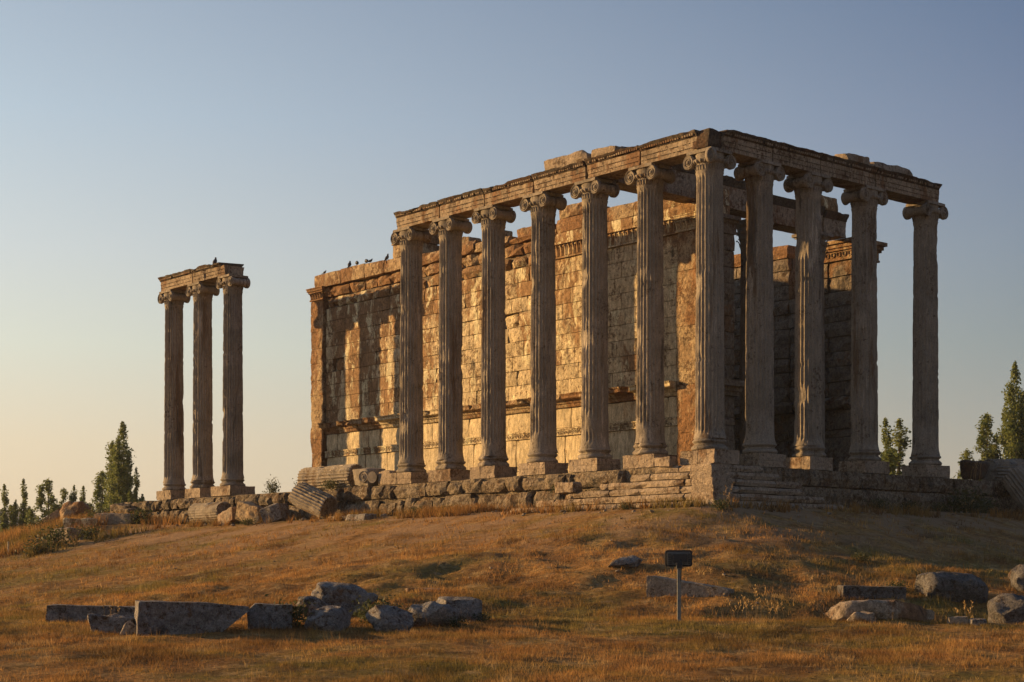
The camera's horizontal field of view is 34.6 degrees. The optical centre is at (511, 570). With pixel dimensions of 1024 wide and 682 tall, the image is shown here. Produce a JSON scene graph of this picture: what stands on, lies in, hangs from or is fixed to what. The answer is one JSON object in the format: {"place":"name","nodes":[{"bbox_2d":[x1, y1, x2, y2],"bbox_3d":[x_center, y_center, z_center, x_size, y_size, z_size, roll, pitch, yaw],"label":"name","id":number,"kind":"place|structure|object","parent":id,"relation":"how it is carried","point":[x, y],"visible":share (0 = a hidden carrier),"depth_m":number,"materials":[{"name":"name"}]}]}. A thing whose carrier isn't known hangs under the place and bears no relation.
{"place":"outdoors","nodes":[
{"label":"outdoors","id":0,"kind":"place"},
{"bbox_2d":[0,493,1023,681],"bbox_3d":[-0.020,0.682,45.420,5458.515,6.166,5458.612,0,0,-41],"label":"ground","id":1,"kind":"structure","parent":0,"point":[779,519],"depth_m":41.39,"materials":[{"name":"brown plant"}]},
{"bbox_2d":[0,484,12,530],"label":"poplar tree","id":2,"kind":"object","parent":1,"relation":"on","point":[4,516],"visible":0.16,"depth_m":149.91,"materials":[{"name":"green plant"}]},
{"bbox_2d":[9,478,29,528],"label":"poplar tree","id":3,"kind":"object","parent":1,"relation":"on","point":[23,509],"visible":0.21,"depth_m":149.67,"materials":[{"name":"green plant"}]},
{"bbox_2d":[13,535,56,554],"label":"shrub","id":4,"kind":"object","parent":1,"relation":"on","point":[39,545],"visible":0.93,"depth_m":69.81,"materials":[{"name":"green plant"}]},
{"bbox_2d":[23,479,61,526],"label":"poplar tree","id":5,"kind":"object","parent":1,"relation":"on","point":[50,502],"visible":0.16,"depth_m":144.53,"materials":[{"name":"green plant"}]},
{"bbox_2d":[29,517,77,547],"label":"shrub","id":6,"kind":"object","parent":1,"relation":"on","point":[54,536],"visible":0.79,"depth_m":71.90,"materials":[{"name":"green plant"}]},
{"bbox_2d":[52,527,82,540],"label":"field stone","id":7,"kind":"object","parent":1,"relation":"on","point":[75,530],"visible":0.38,"depth_m":73.58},
{"bbox_2d":[43,501,92,521],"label":"boulder","id":8,"kind":"object","parent":1,"relation":"on","point":[69,508],"visible":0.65,"depth_m":83.29,"materials":[{"name":"orange stone"}]},
{"bbox_2d":[63,518,97,527],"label":"field stone","id":9,"kind":"object","parent":1,"relation":"on","point":[87,521],"visible":0.69,"depth_m":75.64,"materials":[{"name":"stone"}]},
{"bbox_2d":[72,522,103,538],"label":"shrub","id":10,"kind":"object","parent":1,"relation":"on","point":[89,532],"visible":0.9,"depth_m":72.83,"materials":[{"name":"green plant"}]},
{"bbox_2d":[46,604,134,622],"bbox_3d":[-8.316,0.916,33.001,1.926,0.488,0.634,0,0,0],"label":"stone block","id":11,"kind":"object","parent":1,"relation":"on","point":[55,612],"depth_m":32.70,"materials":[{"name":"stone"}]},
{"bbox_2d":[83,470,108,510],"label":"poplar tree","id":12,"kind":"object","parent":1,"relation":"on","point":[98,494],"visible":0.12,"depth_m":149.10,"materials":[{"name":"green plant"}]},
{"bbox_2d":[87,613,134,632],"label":"field stone","id":13,"kind":"object","parent":1,"relation":"on","point":[108,623],"visible":0.61,"depth_m":30.89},
{"bbox_2d":[93,513,136,524],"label":"field stone","id":14,"kind":"object","parent":1,"relation":"on","point":[115,518],"visible":0.7,"depth_m":76.54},
{"bbox_2d":[102,421,139,512],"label":"poplar tree","id":15,"kind":"object","parent":1,"relation":"on","point":[120,483],"visible":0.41,"depth_m":139.00,"materials":[{"name":"green plant"}]},
{"bbox_2d":[120,621,135,634],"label":"field stone","id":16,"kind":"object","parent":1,"relation":"on","point":[129,628],"visible":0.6,"depth_m":30.63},
{"bbox_2d":[127,468,144,501],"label":"poplar tree","id":17,"kind":"object","parent":1,"relation":"on","point":[132,498],"visible":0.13,"depth_m":137.89,"materials":[{"name":"green plant"}]},
{"bbox_2d":[121,502,154,523],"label":"shrub","id":18,"kind":"object","parent":1,"relation":"on","point":[137,515],"visible":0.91,"depth_m":76.23,"materials":[{"name":"green plant"}]},
{"bbox_2d":[134,600,248,635],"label":"stone slab","id":19,"kind":"structure","parent":1,"relation":"on","point":[152,617],"depth_m":30.56,"materials":[{"name":"stone"}]},
{"bbox_2d":[187,501,230,523],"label":"fallen drum","id":20,"kind":"object","parent":1,"relation":"on","point":[211,511],"visible":0.73,"depth_m":71.72,"materials":[{"name":"stone"}]},
{"bbox_2d":[217,507,240,525],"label":"fallen block","id":21,"kind":"object","parent":1,"relation":"on","point":[228,514],"depth_m":69.80,"materials":[{"name":"stone"}]},
{"bbox_2d":[235,501,264,522],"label":"fallen block","id":22,"kind":"object","parent":1,"relation":"on","point":[248,509],"depth_m":69.08,"materials":[{"name":"beige stone"}]},
{"bbox_2d":[247,603,292,629],"bbox_3d":[-4.687,0.908,31.904,0.880,0.572,0.723,0,0,-7],"label":"stone block","id":23,"kind":"object","parent":1,"relation":"on","point":[275,615],"depth_m":31.56,"materials":[{"name":"stone"}]},
{"bbox_2d":[260,503,290,522],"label":"fallen block","id":24,"kind":"object","parent":1,"relation":"on","point":[278,511],"depth_m":68.18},
{"bbox_2d":[264,594,316,627],"bbox_3d":[-4.274,0.799,31.993,1.001,0.703,1.205,0,0,-41],"label":"shrub","id":25,"kind":"object","parent":1,"relation":"on","point":[297,614],"visible":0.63,"depth_m":31.91,"materials":[{"name":"green plant"}]},
{"bbox_2d":[296,596,328,615],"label":"field stone","id":26,"kind":"object","parent":1,"relation":"on","point":[314,599],"visible":0.51,"depth_m":34.40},
{"bbox_2d":[289,482,337,518],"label":"fallen drum","id":27,"kind":"object","parent":1,"relation":"on","point":[308,498],"visible":0.97,"depth_m":66.22,"materials":[{"name":"stone"}]},
{"bbox_2d":[304,605,350,631],"bbox_3d":[-3.551,0.995,31.760,0.946,0.644,0.816,-5,1,-11],"label":"field stone","id":28,"kind":"object","parent":1,"relation":"on","point":[329,617],"visible":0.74,"depth_m":31.49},
{"bbox_2d":[311,581,377,616],"bbox_3d":[-3.603,0.660,35.132,1.500,0.798,0.825,7,6,0],"label":"field stone","id":29,"kind":"object","parent":1,"relation":"on","point":[345,595],"visible":0.51,"depth_m":34.83,"materials":[{"name":"stone"}]},
{"bbox_2d":[346,513,376,520],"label":"rubble stone","id":30,"kind":"object","parent":1,"relation":"on","point":[359,517],"visible":0.73,"depth_m":62.27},
{"bbox_2d":[349,588,385,623],"bbox_3d":[-2.775,0.718,32.806,0.871,0.747,1.089,0,0,5],"label":"shrub","id":31,"kind":"object","parent":1,"relation":"on","point":[361,615],"visible":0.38,"depth_m":32.76,"materials":[{"name":"green plant"}]},
{"bbox_2d":[125,470,625,523],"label":"retaining wall","id":32,"kind":"structure","parent":1,"relation":"on","point":[463,490],"depth_m":62.32,"materials":[{"name":"stone"}]},
{"bbox_2d":[110,503,134,512],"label":"rubble stone","id":33,"kind":"object","parent":32,"relation":"on","point":[116,506],"visible":0.38,"depth_m":80.18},
{"bbox_2d":[365,605,413,631],"bbox_3d":[-2.352,0.994,31.625,0.979,0.661,0.799,9,0,0],"label":"field stone","id":34,"kind":"object","parent":1,"relation":"on","point":[383,618],"visible":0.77,"depth_m":31.33,"materials":[{"name":"stone"}]},
{"bbox_2d":[408,601,458,626],"bbox_3d":[-1.550,0.911,32.194,1.008,0.653,0.835,5,1,11],"label":"field stone","id":35,"kind":"object","parent":1,"relation":"on","point":[434,613],"visible":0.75,"depth_m":31.89,"materials":[{"name":"stone"}]},
{"bbox_2d":[438,613,468,626],"bbox_3d":[-1.091,0.968,31.988,0.675,0.298,0.595,0,0,37],"label":"shrub","id":36,"kind":"object","parent":1,"relation":"on","point":[454,623],"visible":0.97,"depth_m":31.94,"materials":[{"name":"green plant"}]},
{"bbox_2d":[436,596,481,622],"bbox_3d":[-1.069,0.798,33.195,0.857,0.556,0.781,0,0,-17],"label":"field stone","id":37,"kind":"object","parent":1,"relation":"on","point":[464,606],"visible":0.54,"depth_m":32.91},
{"bbox_2d":[134,465,1018,523],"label":"platform","id":38,"kind":"structure","parent":1,"relation":"on","point":[639,471],"depth_m":59.58,"materials":[{"name":"stone"}]},
{"bbox_2d":[156,289,190,499],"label":"fluted column","id":39,"kind":"structure","parent":38,"relation":"on","point":[173,301],"depth_m":78.49,"materials":[{"name":"stone"}]},
{"bbox_2d":[158,269,192,291],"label":"architrave beam","id":40,"kind":"structure","parent":39,"relation":"on","point":[182,280],"depth_m":77.69,"materials":[{"name":"stone"}]},
{"bbox_2d":[185,282,219,497],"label":"fluted column","id":41,"kind":"structure","parent":38,"relation":"on","point":[202,482],"depth_m":76.43,"materials":[{"name":"stone"}]},
{"bbox_2d":[190,262,243,283],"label":"architrave beam","id":42,"kind":"structure","parent":41,"relation":"on","point":[209,273],"depth_m":75.12,"materials":[{"name":"stone"}]},
{"bbox_2d":[211,273,254,496],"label":"fluted column","id":43,"kind":"structure","parent":38,"relation":"on","point":[232,477],"depth_m":74.38,"materials":[{"name":"stone"}]},
{"bbox_2d":[262,474,280,492],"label":"shrub","id":44,"kind":"object","parent":38,"relation":"on","point":[271,488],"visible":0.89,"depth_m":72.52,"materials":[{"name":"green plant"}]},
{"bbox_2d":[297,463,363,488],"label":"fallen drum","id":45,"kind":"object","parent":38,"relation":"on","point":[342,476],"visible":0.73,"depth_m":67.93,"materials":[{"name":"stone"}]},
{"bbox_2d":[352,468,384,485],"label":"fallen capital","id":46,"kind":"object","parent":38,"relation":"on","point":[365,476],"visible":0.87,"depth_m":65.90,"materials":[{"name":"stone"}]},
{"bbox_2d":[378,470,396,485],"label":"fallen block","id":47,"kind":"object","parent":38,"relation":"on","point":[383,478],"depth_m":65.19,"materials":[{"name":"stone"}]},
{"bbox_2d":[389,226,431,484],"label":"fluted column","id":48,"kind":"structure","parent":38,"relation":"on","point":[411,240],"depth_m":64.16,"materials":[{"name":"stone"}]},
{"bbox_2d":[394,201,440,228],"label":"architrave beam","id":49,"kind":"structure","parent":48,"relation":"on","point":[423,216],"depth_m":63.48,"materials":[{"name":"stone"}]},
{"bbox_2d":[427,215,471,481],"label":"fluted column","id":50,"kind":"structure","parent":38,"relation":"on","point":[449,230],"depth_m":62.29,"materials":[{"name":"stone"}]},
{"bbox_2d":[437,188,484,218],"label":"architrave beam","id":51,"kind":"structure","parent":50,"relation":"on","point":[464,205],"depth_m":61.48,"materials":[{"name":"stone"}]},
{"bbox_2d":[469,204,517,478],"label":"fluted column","id":52,"kind":"structure","parent":38,"relation":"on","point":[493,458],"depth_m":60.35,"materials":[{"name":"stone"}]},
{"bbox_2d":[306,186,744,475],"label":"cella wall","id":53,"kind":"structure","parent":38,"relation":"on","point":[355,357],"depth_m":66.65,"materials":[{"name":"stone"}]},
{"bbox_2d":[613,146,695,202],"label":"architrave beam","id":54,"kind":"structure","parent":53,"relation":"attached to","point":[682,188],"depth_m":58.44,"materials":[{"name":"stone"}]},
{"bbox_2d":[723,175,746,217],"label":"architrave beam","id":55,"kind":"structure","parent":53,"relation":"on","point":[737,195],"depth_m":60.35,"materials":[{"name":"stone"}]},
{"bbox_2d":[518,191,568,475],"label":"fluted column","id":56,"kind":"structure","parent":38,"relation":"on","point":[542,207],"depth_m":58.24,"materials":[{"name":"stone"}]},
{"bbox_2d":[482,175,534,207],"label":"architrave beam","id":57,"kind":"structure","parent":56,"relation":"on","point":[511,193],"depth_m":59.41,"materials":[{"name":"stone"}]},
{"bbox_2d":[531,160,588,194],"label":"architrave beam","id":58,"kind":"structure","parent":56,"relation":"on","point":[560,180],"depth_m":57.34,"materials":[{"name":"stone"}]},
{"bbox_2d":[544,150,590,169],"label":"frieze block","id":59,"kind":"structure","parent":58,"relation":"on","point":[571,158],"depth_m":57.22,"materials":[{"name":"stone"}]},
{"bbox_2d":[568,177,620,472],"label":"fluted column","id":60,"kind":"structure","parent":38,"relation":"on","point":[594,194],"depth_m":56.22,"materials":[{"name":"stone"}]},
{"bbox_2d":[623,162,677,468],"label":"fluted column","id":61,"kind":"structure","parent":38,"relation":"on","point":[650,179],"depth_m":54.19,"materials":[{"name":"stone"}]},
{"bbox_2d":[584,145,640,180],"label":"architrave beam","id":62,"kind":"structure","parent":61,"relation":"on","point":[615,165],"depth_m":55.33,"materials":[{"name":"stone"}]},
{"bbox_2d":[591,146,624,156],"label":"frieze block","id":63,"kind":"structure","parent":62,"relation":"on","point":[598,151],"depth_m":55.77,"materials":[{"name":"stone"}]},
{"bbox_2d":[638,129,698,165],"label":"architrave beam","id":64,"kind":"structure","parent":61,"relation":"on","point":[672,150],"depth_m":53.38,"materials":[{"name":"stone"}]},
{"bbox_2d":[680,146,738,464],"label":"fluted column","id":65,"kind":"structure","parent":38,"relation":"on","point":[710,164],"depth_m":52.18,"materials":[{"name":"stone"}]},
{"bbox_2d":[692,128,721,149],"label":"corner block","id":66,"kind":"structure","parent":65,"relation":"on","point":[708,137],"depth_m":52.19,"materials":[{"name":"stone"}]},
{"bbox_2d":[736,219,773,453],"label":"fluted column","id":67,"kind":"structure","parent":38,"relation":"on","point":[741,227],"depth_m":61.40,"materials":[{"name":"stone"}]},
{"bbox_2d":[745,195,825,233],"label":"architrave beam","id":68,"kind":"structure","parent":67,"relation":"on","point":[784,213],"depth_m":62.16,"materials":[{"name":"stone"}]},
{"bbox_2d":[734,159,785,467],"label":"fluted column","id":69,"kind":"structure","parent":38,"relation":"on","point":[759,176],"depth_m":53.72,"materials":[{"name":"stone"}]},
{"bbox_2d":[719,130,775,163],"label":"architrave beam","id":70,"kind":"structure","parent":69,"relation":"on","point":[744,147],"depth_m":53.06,"materials":[{"name":"stone"}]},
{"bbox_2d":[783,171,832,470],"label":"fluted column","id":71,"kind":"structure","parent":38,"relation":"on","point":[808,187],"depth_m":55.35,"materials":[{"name":"stone"}]},
{"bbox_2d":[772,141,823,175],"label":"architrave beam","id":72,"kind":"structure","parent":71,"relation":"on","point":[791,159],"depth_m":54.67,"materials":[{"name":"stone"}]},
{"bbox_2d":[731,237,887,471],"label":"cella wall","id":73,"kind":"structure","parent":38,"relation":"on","point":[837,301],"depth_m":65.54,"materials":[{"name":"grey stone"}]},
{"bbox_2d":[791,231,833,451],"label":"fluted column","id":74,"kind":"structure","parent":38,"relation":"on","point":[825,236],"depth_m":63.69,"materials":[{"name":"stone"}]},
{"bbox_2d":[822,209,848,240],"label":"architrave beam","id":75,"kind":"structure","parent":74,"relation":"on","point":[834,222],"depth_m":64.05,"materials":[{"name":"stone"}]},
{"bbox_2d":[821,195,837,211],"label":"frieze block","id":76,"kind":"structure","parent":75,"relation":"on","point":[829,203],"depth_m":63.94,"materials":[{"name":"stone"}]},
{"bbox_2d":[838,185,889,474],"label":"fluted column","id":77,"kind":"structure","parent":38,"relation":"on","point":[864,201],"depth_m":57.33,"materials":[{"name":"stone"}]},
{"bbox_2d":[820,153,878,188],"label":"architrave beam","id":78,"kind":"structure","parent":77,"relation":"on","point":[844,173],"depth_m":56.47,"materials":[{"name":"stone"}]},
{"bbox_2d":[834,153,869,164],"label":"frieze block","id":79,"kind":"structure","parent":78,"relation":"on","point":[857,158],"depth_m":56.85,"materials":[{"name":"stone"}]},
{"bbox_2d":[901,200,949,477],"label":"fluted column","id":80,"kind":"structure","parent":38,"relation":"on","point":[925,216],"depth_m":59.66,"materials":[{"name":"stone"}]},
{"bbox_2d":[874,168,941,203],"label":"architrave beam","id":81,"kind":"structure","parent":80,"relation":"on","point":[902,188],"depth_m":58.65,"materials":[{"name":"stone"}]},
{"bbox_2d":[870,162,912,175],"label":"frieze block","id":82,"kind":"structure","parent":81,"relation":"on","point":[894,168],"depth_m":58.27,"materials":[{"name":"stone"}]},
{"bbox_2d":[174,504,1019,603],"bbox_3d":[-1.385,-0.731,54.357,38.102,2.972,29.814,0,0,19],"label":"rubble","id":83,"kind":"object","parent":1,"relation":"on","point":[652,511],"visible":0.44,"depth_m":51.92,"materials":[{"name":"stone"}]},
{"bbox_2d":[608,555,641,566],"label":"field stone","id":84,"kind":"object","parent":1,"relation":"on","point":[631,561],"visible":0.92,"depth_m":40.30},
{"bbox_2d":[510,463,843,512],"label":"temple steps","id":85,"kind":"structure","parent":1,"relation":"on","point":[708,481],"depth_m":52.10,"materials":[{"name":"stone"}]},
{"bbox_2d":[554,482,582,493],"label":"rubble stone","id":86,"kind":"object","parent":85,"relation":"on","point":[566,487],"visible":1,"depth_m":54.95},
{"bbox_2d":[654,456,675,466],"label":"rubble stone","id":87,"kind":"object","parent":85,"relation":"on","point":[668,461],"visible":1,"depth_m":52.78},
{"bbox_2d":[665,550,691,620],"bbox_3d":[3.308,0.390,32.596,0.540,1.600,0.209,0,0,0],"label":"information sign","id":88,"kind":"object","parent":1,"relation":"on","point":[678,559],"visible":0.99,"depth_m":32.57,"materials":[{"name":"metal"}]},
{"bbox_2d":[646,575,734,597],"bbox_3d":[4.080,0.575,37.597,1.890,0.939,0.985,0,0,17],"label":"stone slab","id":89,"kind":"object","parent":1,"relation":"on","point":[659,585],"depth_m":37.22,"materials":[{"name":"stone"}]},
{"bbox_2d":[706,493,733,509],"bbox_3d":[6.167,-2.019,48.559,0.762,0.523,0.953,0,0,45],"label":"shrub","id":90,"kind":"object","parent":1,"relation":"on","point":[720,503],"visible":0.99,"depth_m":48.53,"materials":[{"name":"green plant"}]},
{"bbox_2d":[847,610,876,622],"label":"field stone","id":91,"kind":"object","parent":1,"relation":"on","point":[864,616],"visible":0.76,"depth_m":32.64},
{"bbox_2d":[837,585,905,599],"bbox_3d":[8.214,0.500,37.606,1.472,0.351,0.530,0,0,-3],"label":"stone block","id":92,"kind":"object","parent":1,"relation":"on","point":[862,592],"depth_m":37.36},
{"bbox_2d":[862,497,892,508],"bbox_3d":[12.398,-2.336,55.587,0.980,0.588,1.225,0,0,45],"label":"shrub","id":93,"kind":"object","parent":1,"relation":"on","point":[879,505],"visible":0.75,"depth_m":55.51,"materials":[{"name":"green plant"}]},
{"bbox_2d":[823,599,934,621],"bbox_3d":[7.485,0.853,33.402,2.343,0.560,0.792,2,0,0],"label":"field stone","id":94,"kind":"object","parent":1,"relation":"on","point":[883,609],"visible":0.62,"depth_m":33.11,"materials":[{"name":"stone"}]},
{"bbox_2d":[744,467,1021,514],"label":"retaining wall","id":95,"kind":"structure","parent":1,"relation":"on","point":[817,479],"depth_m":57.22,"materials":[{"name":"stone"}]},
{"bbox_2d":[960,460,989,479],"bbox_3d":[17.252,-3.753,61.574,1.372,0.791,0.789,0,0,-41],"label":"fallen block","id":96,"kind":"object","parent":95,"relation":"on","point":[966,468],"depth_m":61.21,"materials":[{"name":"stone"}]},
{"bbox_2d":[982,459,1023,480],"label":"fallen column","id":97,"kind":"structure","parent":95,"relation":"on","point":[999,469],"depth_m":62.83,"materials":[{"name":"stone"}]},
{"bbox_2d":[879,417,897,472],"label":"poplar tree","id":98,"kind":"object","parent":1,"relation":"on","point":[886,438],"visible":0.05,"depth_m":119.90,"materials":[{"name":"green plant"}]},
{"bbox_2d":[881,418,911,474],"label":"poplar tree","id":99,"kind":"object","parent":1,"relation":"on","point":[892,457],"visible":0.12,"depth_m":117.80,"materials":[{"name":"green plant"}]},
{"bbox_2d":[926,499,951,511],"bbox_3d":[15.026,-2.280,57.858,0.952,0.477,1.080,0,0,-31],"label":"shrub","id":100,"kind":"object","parent":1,"relation":"on","point":[942,509],"visible":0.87,"depth_m":57.81,"materials":[{"name":"green plant"}]},
{"bbox_2d":[914,571,988,603],"bbox_3d":[10.168,0.405,38.008,1.663,0.756,1.080,6,1,9],"label":"field stone","id":101,"kind":"object","parent":1,"relation":"on","point":[960,587],"visible":0.87,"depth_m":37.60,"materials":[{"name":"stone"}]},
{"bbox_2d":[947,616,967,624],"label":"field stone","id":102,"kind":"object","parent":1,"relation":"on","point":[957,619],"visible":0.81,"depth_m":32.47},
{"bbox_2d":[942,482,991,512],"bbox_3d":[16.327,-2.604,59.085,1.903,1.226,2.159,0,0,-31],"label":"shrub","id":103,"kind":"object","parent":1,"relation":"on","point":[966,507],"visible":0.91,"depth_m":58.99,"materials":[{"name":"green plant"}]},
{"bbox_2d":[951,412,1003,478],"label":"poplar tree","id":104,"kind":"object","parent":1,"relation":"on","point":[983,437],"visible":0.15,"depth_m":119.51,"materials":[{"name":"green plant"}]},
{"bbox_2d":[968,618,986,625],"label":"field stone","id":105,"kind":"object","parent":1,"relation":"on","point":[976,621],"visible":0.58,"depth_m":32.27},
{"bbox_2d":[987,593,1023,624],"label":"field stone","id":106,"kind":"object","parent":1,"relation":"on","point":[1007,608],"visible":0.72,"depth_m":34.18,"materials":[{"name":"stone"}]},
{"bbox_2d":[995,360,1023,458],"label":"poplar tree","id":107,"kind":"object","parent":1,"relation":"on","point":[1015,397],"visible":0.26,"depth_m":116.96,"materials":[{"name":"green plant"}]},
{"bbox_2d":[1000,464,1023,509],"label":"leaning shaft","id":108,"kind":"object","parent":1,"relation":"on","point":[1012,481],"visible":0.97,"depth_m":61.19,"materials":[{"name":"stone"}]},
{"bbox_2d":[1008,403,1023,458],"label":"poplar tree","id":109,"kind":"object","parent":1,"relation":"on","point":[1018,447],"visible":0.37,"depth_m":116.39,"materials":[{"name":"green plant"}]},
{"bbox_2d":[1008,564,1023,591],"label":"field stone","id":110,"kind":"object","parent":1,"relation":"on","point":[1016,575],"visible":0.94,"depth_m":39.38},
{"bbox_2d":[0,0,1023,518],"label":"sky","id":111,"kind":"structure","parent":0,"point":[142,141],"materials":[{"name":"blue"}]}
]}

